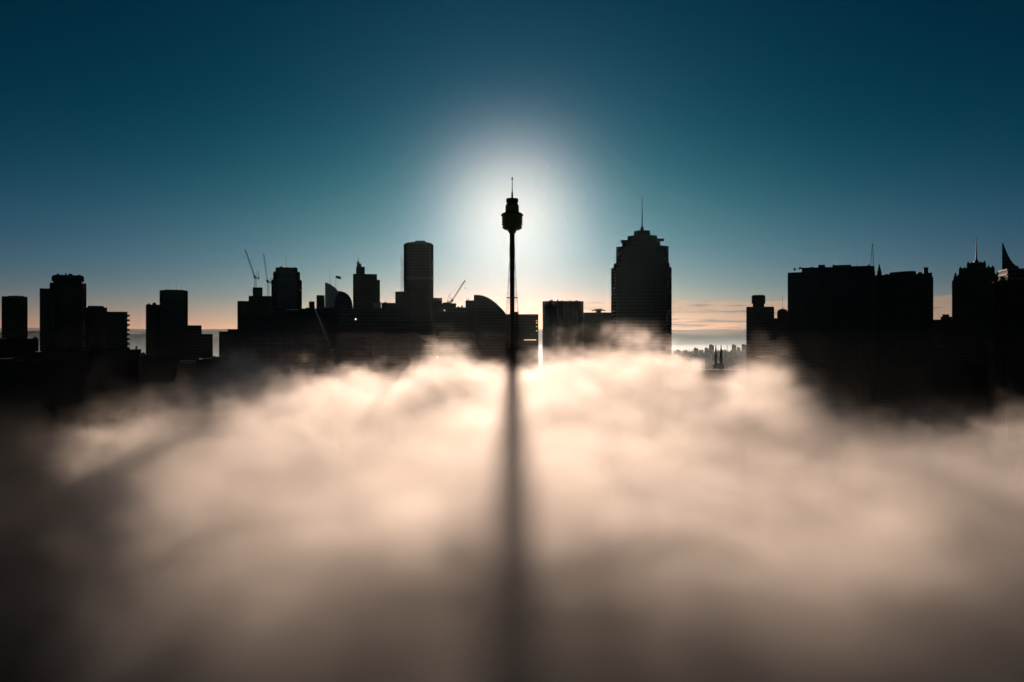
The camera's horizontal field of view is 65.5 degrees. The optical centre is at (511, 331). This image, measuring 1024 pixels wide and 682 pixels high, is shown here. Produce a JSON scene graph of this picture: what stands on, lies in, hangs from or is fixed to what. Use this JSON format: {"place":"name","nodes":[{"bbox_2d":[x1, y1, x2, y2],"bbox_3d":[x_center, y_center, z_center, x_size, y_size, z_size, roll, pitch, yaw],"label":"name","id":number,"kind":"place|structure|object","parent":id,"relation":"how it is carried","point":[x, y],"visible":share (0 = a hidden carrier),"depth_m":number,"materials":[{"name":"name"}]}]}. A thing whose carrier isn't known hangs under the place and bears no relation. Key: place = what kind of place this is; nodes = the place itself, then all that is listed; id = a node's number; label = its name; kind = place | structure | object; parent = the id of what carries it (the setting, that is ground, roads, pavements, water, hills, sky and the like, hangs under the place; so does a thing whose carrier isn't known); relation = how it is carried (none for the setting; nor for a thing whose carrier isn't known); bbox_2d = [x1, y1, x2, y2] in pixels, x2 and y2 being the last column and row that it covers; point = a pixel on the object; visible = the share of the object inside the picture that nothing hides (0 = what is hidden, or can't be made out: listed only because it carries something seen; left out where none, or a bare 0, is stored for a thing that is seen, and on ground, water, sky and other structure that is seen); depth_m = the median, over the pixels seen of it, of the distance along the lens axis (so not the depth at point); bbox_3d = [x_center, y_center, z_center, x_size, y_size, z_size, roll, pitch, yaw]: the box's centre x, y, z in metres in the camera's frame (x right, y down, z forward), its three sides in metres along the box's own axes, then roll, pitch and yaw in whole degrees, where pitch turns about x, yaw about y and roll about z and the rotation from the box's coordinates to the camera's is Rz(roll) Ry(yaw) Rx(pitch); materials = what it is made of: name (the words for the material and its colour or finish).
{"place":"outdoors","nodes":[
{"label":"outdoors","id":0,"kind":"place"},
{"bbox_2d":[2,295,27,338],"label":"office tower","id":1,"kind":"structure","parent":0,"point":[15,315],"depth_m":999.88,"materials":[{"name":"black glass"}]},
{"bbox_2d":[0,334,38,359],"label":"block","id":2,"kind":"structure","parent":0,"point":[14,347],"depth_m":903.30,"materials":[{"name":"brick"}]},
{"bbox_2d":[39,273,85,350],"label":"office tower","id":3,"kind":"structure","parent":0,"point":[62,304],"depth_m":958.40,"materials":[{"name":"brown stone"}]},
{"bbox_2d":[85,306,106,350],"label":"apartment tower","id":4,"kind":"structure","parent":0,"point":[95,316],"depth_m":929.37,"materials":[{"name":"concrete"}]},
{"bbox_2d":[0,330,218,355],"bbox_3d":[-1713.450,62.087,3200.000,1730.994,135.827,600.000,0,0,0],"label":"wooded rise","id":5,"kind":"structure","parent":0,"point":[138,340],"depth_m":3071.53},
{"bbox_2d":[105,312,129,348],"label":"apartment tower","id":6,"kind":"structure","parent":0,"point":[116,326],"depth_m":899.64,"materials":[{"name":"concrete"}]},
{"bbox_2d":[146,284,187,362],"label":"office tower","id":7,"kind":"structure","parent":0,"point":[166,320],"depth_m":958.79,"materials":[{"name":"black glass"}]},
{"bbox_2d":[219,329,239,357],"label":"block","id":8,"kind":"structure","parent":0,"point":[229,343],"depth_m":930.10,"materials":[{"name":"black glass"}]},
{"bbox_2d":[263,309,298,316],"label":"apartment block","id":9,"kind":"structure","parent":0,"point":[283,313],"depth_m":906.13,"materials":[{"name":"black concrete"}]},
{"bbox_2d":[271,255,301,310],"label":"office tower","id":10,"kind":"structure","parent":0,"point":[286,287],"depth_m":1000.86,"materials":[{"name":"black glass"}]},
{"bbox_2d":[314,309,337,364],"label":"tower crane","id":11,"kind":"object","parent":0,"point":[330,346],"visible":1,"depth_m":728.84,"materials":[{"name":"white paint"}]},
{"bbox_2d":[316,276,352,308],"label":"domed building","id":12,"kind":"structure","parent":0,"point":[333,296],"depth_m":1049.71,"materials":[{"name":"concrete"}]},
{"bbox_2d":[299,301,399,324],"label":"apartment block","id":13,"kind":"structure","parent":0,"point":[334,315],"depth_m":900.64,"materials":[{"name":"black glass"}]},
{"bbox_2d":[371,302,396,308],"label":"glass penthouse block","id":14,"kind":"structure","parent":13,"relation":"on","point":[384,305],"depth_m":982.57,"materials":[{"name":"glass"}]},
{"bbox_2d":[353,261,379,308],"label":"office tower","id":15,"kind":"structure","parent":0,"point":[366,290],"depth_m":1049.70,"materials":[{"name":"brown stone"}]},
{"bbox_2d":[0,328,745,344],"bbox_3d":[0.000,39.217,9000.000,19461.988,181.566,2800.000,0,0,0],"label":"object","id":16,"kind":"structure","parent":0,"point":[712,337],"depth_m":8065.70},
{"bbox_2d":[395,240,441,428],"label":"office tower","id":17,"kind":"structure","parent":0,"point":[419,300],"depth_m":1059.69,"materials":[{"name":"black glass"}]},
{"bbox_2d":[466,295,504,434],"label":"arched building","id":18,"kind":"structure","parent":0,"point":[486,366],"depth_m":1001.02,"materials":[{"name":"black glass"}]},
{"bbox_2d":[0,345,1023,681],"bbox_3d":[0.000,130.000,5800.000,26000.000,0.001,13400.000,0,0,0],"label":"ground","id":19,"kind":"structure","parent":0,"point":[714,549],"depth_m":436.08,"materials":[{"name":"beige"}]},
{"bbox_2d":[0,355,40,471],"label":"block","id":20,"kind":"structure","parent":19,"relation":"on","point":[20,414],"depth_m":744.33,"materials":[{"name":"brick"}]},
{"bbox_2d":[35,347,88,464],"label":"block","id":21,"kind":"structure","parent":19,"relation":"on","point":[64,405],"depth_m":780.89,"materials":[{"name":"brick"}]},
{"bbox_2d":[89,345,140,458],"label":"block","id":22,"kind":"structure","parent":19,"relation":"on","point":[113,402],"depth_m":819.62,"materials":[{"name":"brick"}]},
{"bbox_2d":[139,349,182,461],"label":"block","id":23,"kind":"structure","parent":19,"relation":"on","point":[159,406],"depth_m":799.43,"materials":[{"name":"brick"}]},
{"bbox_2d":[179,360,198,463],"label":"block","id":24,"kind":"structure","parent":19,"relation":"on","point":[189,413],"depth_m":780.02,"materials":[{"name":"brick"}]},
{"bbox_2d":[185,325,201,362],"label":"block","id":25,"kind":"structure","parent":19,"relation":"on","point":[192,341],"depth_m":939.63,"materials":[{"name":"concrete"}]},
{"bbox_2d":[200,334,212,357],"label":"block","id":26,"kind":"structure","parent":19,"relation":"on","point":[206,345],"depth_m":920.02,"materials":[{"name":"brown stone"}]},
{"bbox_2d":[199,355,242,462],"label":"block","id":27,"kind":"structure","parent":19,"relation":"on","point":[220,408],"depth_m":789.98,"materials":[{"name":"brick"}]},
{"bbox_2d":[237,287,270,357],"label":"stepped tower","id":28,"kind":"structure","parent":19,"relation":"on","point":[257,303],"depth_m":1042.20,"materials":[{"name":"brown stone"}]},
{"bbox_2d":[245,250,258,286],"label":"tower crane","id":29,"kind":"object","parent":28,"relation":"on","point":[255,277],"visible":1,"depth_m":1044.38,"materials":[{"name":"paint"}]},
{"bbox_2d":[263,254,271,295],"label":"tower crane","id":30,"kind":"object","parent":28,"relation":"on","point":[267,276],"visible":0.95,"depth_m":1044.31,"materials":[{"name":"paint"}]},
{"bbox_2d":[243,314,326,461],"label":"gridded block","id":31,"kind":"structure","parent":19,"relation":"on","point":[284,386],"depth_m":799.40,"materials":[{"name":"black glass"}]},
{"bbox_2d":[325,325,339,460],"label":"block","id":32,"kind":"structure","parent":19,"relation":"on","point":[332,395],"depth_m":799.64,"materials":[{"name":"black glass"}]},
{"bbox_2d":[340,319,433,464],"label":"gridded block","id":33,"kind":"structure","parent":19,"relation":"on","point":[386,391],"depth_m":779.59,"materials":[{"name":"black glass"}]},
{"bbox_2d":[400,260,402,319],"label":"lattice mast","id":34,"kind":"object","parent":19,"relation":"on","point":[401,305],"visible":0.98,"depth_m":1044.95,"materials":[{"name":"metal"}]},
{"bbox_2d":[433,302,467,438],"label":"terraced block","id":35,"kind":"structure","parent":19,"relation":"on","point":[450,361],"depth_m":960.17,"materials":[{"name":"concrete"}]},
{"bbox_2d":[447,280,465,301],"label":"tower crane","id":36,"kind":"object","parent":35,"relation":"on","point":[451,300],"visible":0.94,"depth_m":969.86,"materials":[{"name":"paint"}]},
{"bbox_2d":[505,312,538,423],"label":"office block","id":37,"kind":"structure","parent":19,"relation":"on","point":[526,376],"depth_m":1120.02,"materials":[{"name":"black glass"}]},
{"bbox_2d":[584,309,611,428],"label":"pavilion roofed block","id":38,"kind":"structure","parent":19,"relation":"on","point":[597,372],"depth_m":1059.89,"materials":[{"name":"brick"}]},
{"bbox_2d":[666,356,679,451],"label":"block","id":39,"kind":"structure","parent":19,"relation":"on","point":[673,403],"depth_m":859.90,"materials":[{"name":"brick"}]},
{"bbox_2d":[672,349,745,382],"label":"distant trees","id":40,"kind":"object","parent":19,"relation":"on","point":[700,361],"visible":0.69,"depth_m":2023.16,"materials":[{"name":"grey plant"}]},
{"bbox_2d":[680,366,744,414],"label":"block","id":41,"kind":"structure","parent":19,"relation":"on","point":[712,391],"depth_m":1249.21,"materials":[{"name":"brick"}]},
{"bbox_2d":[713,346,723,368],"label":"cathedral","id":42,"kind":"structure","parent":19,"relation":"on","point":[717,365],"depth_m":1450.98,"materials":[{"name":"stone"}]},
{"bbox_2d":[741,344,745,356],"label":"distant block","id":43,"kind":"structure","parent":19,"relation":"on","point":[743,347],"depth_m":2150.75,"materials":[{"name":"concrete"}]},
{"bbox_2d":[756,353,787,460],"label":"block","id":44,"kind":"structure","parent":19,"relation":"on","point":[771,407],"depth_m":803.21,"materials":[{"name":"brick"}]},
{"bbox_2d":[777,294,787,355],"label":"domed block","id":45,"kind":"structure","parent":19,"relation":"on","point":[782,330],"depth_m":860.13,"materials":[{"name":"concrete"}]},
{"bbox_2d":[870,244,875,460],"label":"lattice mast","id":46,"kind":"object","parent":19,"relation":"on","point":[874,428],"visible":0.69,"depth_m":799.29,"materials":[{"name":"metal"}]},
{"bbox_2d":[875,264,932,465],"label":"skyscraper","id":47,"kind":"structure","parent":19,"relation":"on","point":[903,331],"depth_m":779.80,"materials":[{"name":"brown stone"}]},
{"bbox_2d":[933,314,951,362],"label":"block","id":48,"kind":"structure","parent":19,"relation":"on","point":[942,340],"depth_m":839.81,"materials":[{"name":"black glass"}]},
{"bbox_2d":[931,360,987,480],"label":"block","id":49,"kind":"structure","parent":19,"relation":"on","point":[959,419],"depth_m":700.10,"materials":[{"name":"brick"}]},
{"bbox_2d":[986,268,1023,492],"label":"balcony apartments","id":50,"kind":"structure","parent":19,"relation":"on","point":[1005,320],"depth_m":645.45,"materials":[{"name":"brick"}]},
{"bbox_2d":[501,178,522,425],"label":"observation tower","id":51,"kind":"structure","parent":0,"point":[512,218],"depth_m":1096.80,"materials":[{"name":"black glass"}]},
{"bbox_2d":[0,0,1023,329],"label":"sky","id":52,"kind":"structure","parent":0,"point":[146,146],"materials":[{"name":"blue"}]},
{"bbox_2d":[542,300,583,432],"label":"drum tower","id":53,"kind":"structure","parent":0,"point":[562,366],"depth_m":1022.56,"materials":[{"name":"brick"}]},
{"bbox_2d":[611,207,671,446],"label":"stepped crown tower","id":54,"kind":"structure","parent":0,"point":[641,310],"depth_m":900.72,"materials":[{"name":"brown stone"}]},
{"bbox_2d":[683,355,691,368],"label":"church tower","id":55,"kind":"structure","parent":0,"point":[686,362],"depth_m":1500.20,"materials":[{"name":"stone"}]},
{"bbox_2d":[746,295,776,445],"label":"round capped tower","id":56,"kind":"structure","parent":0,"point":[761,330],"depth_m":901.95,"materials":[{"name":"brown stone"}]},
{"bbox_2d":[788,264,874,469],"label":"ribbed tower","id":57,"kind":"structure","parent":0,"point":[831,367],"depth_m":757.44,"materials":[{"name":"black glass"}]},
{"bbox_2d":[952,237,998,363],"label":"crenellated tower","id":58,"kind":"structure","parent":0,"point":[969,310],"depth_m":822.63,"materials":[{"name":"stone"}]},
{"bbox_2d":[1002,243,1018,269],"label":"sail topped tower","id":59,"kind":"structure","parent":0,"point":[1007,263],"depth_m":905.20,"materials":[{"name":"black glass"}]}
]}

